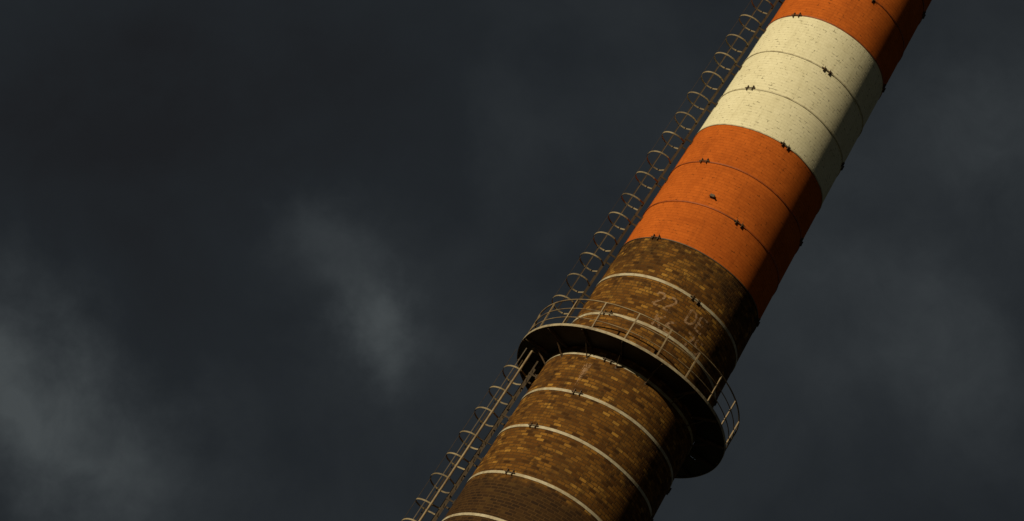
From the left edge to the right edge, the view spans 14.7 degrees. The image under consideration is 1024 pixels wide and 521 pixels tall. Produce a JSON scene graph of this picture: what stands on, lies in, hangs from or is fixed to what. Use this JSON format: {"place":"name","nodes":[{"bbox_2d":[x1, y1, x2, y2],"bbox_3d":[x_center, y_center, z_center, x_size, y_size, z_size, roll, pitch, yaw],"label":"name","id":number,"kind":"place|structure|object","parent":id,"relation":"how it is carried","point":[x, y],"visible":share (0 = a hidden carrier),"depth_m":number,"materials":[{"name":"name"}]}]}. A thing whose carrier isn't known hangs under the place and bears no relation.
{"place":"outdoors","nodes":[
{"label":"outdoors","id":0,"kind":"place"},
{"bbox_2d":[0,0,1023,520],"label":"sky","id":1,"kind":"structure","parent":0,"point":[261,260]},
{"label":"ground","id":2,"kind":"structure","parent":0,"visible":0},
{"bbox_2d":[402,0,931,520],"bbox_3d":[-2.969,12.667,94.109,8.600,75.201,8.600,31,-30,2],"label":"brick chimney","id":3,"kind":"object","parent":2,"relation":"on","point":[626,372],"visible":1,"depth_m":100.30,"materials":[{"name":"brick"}]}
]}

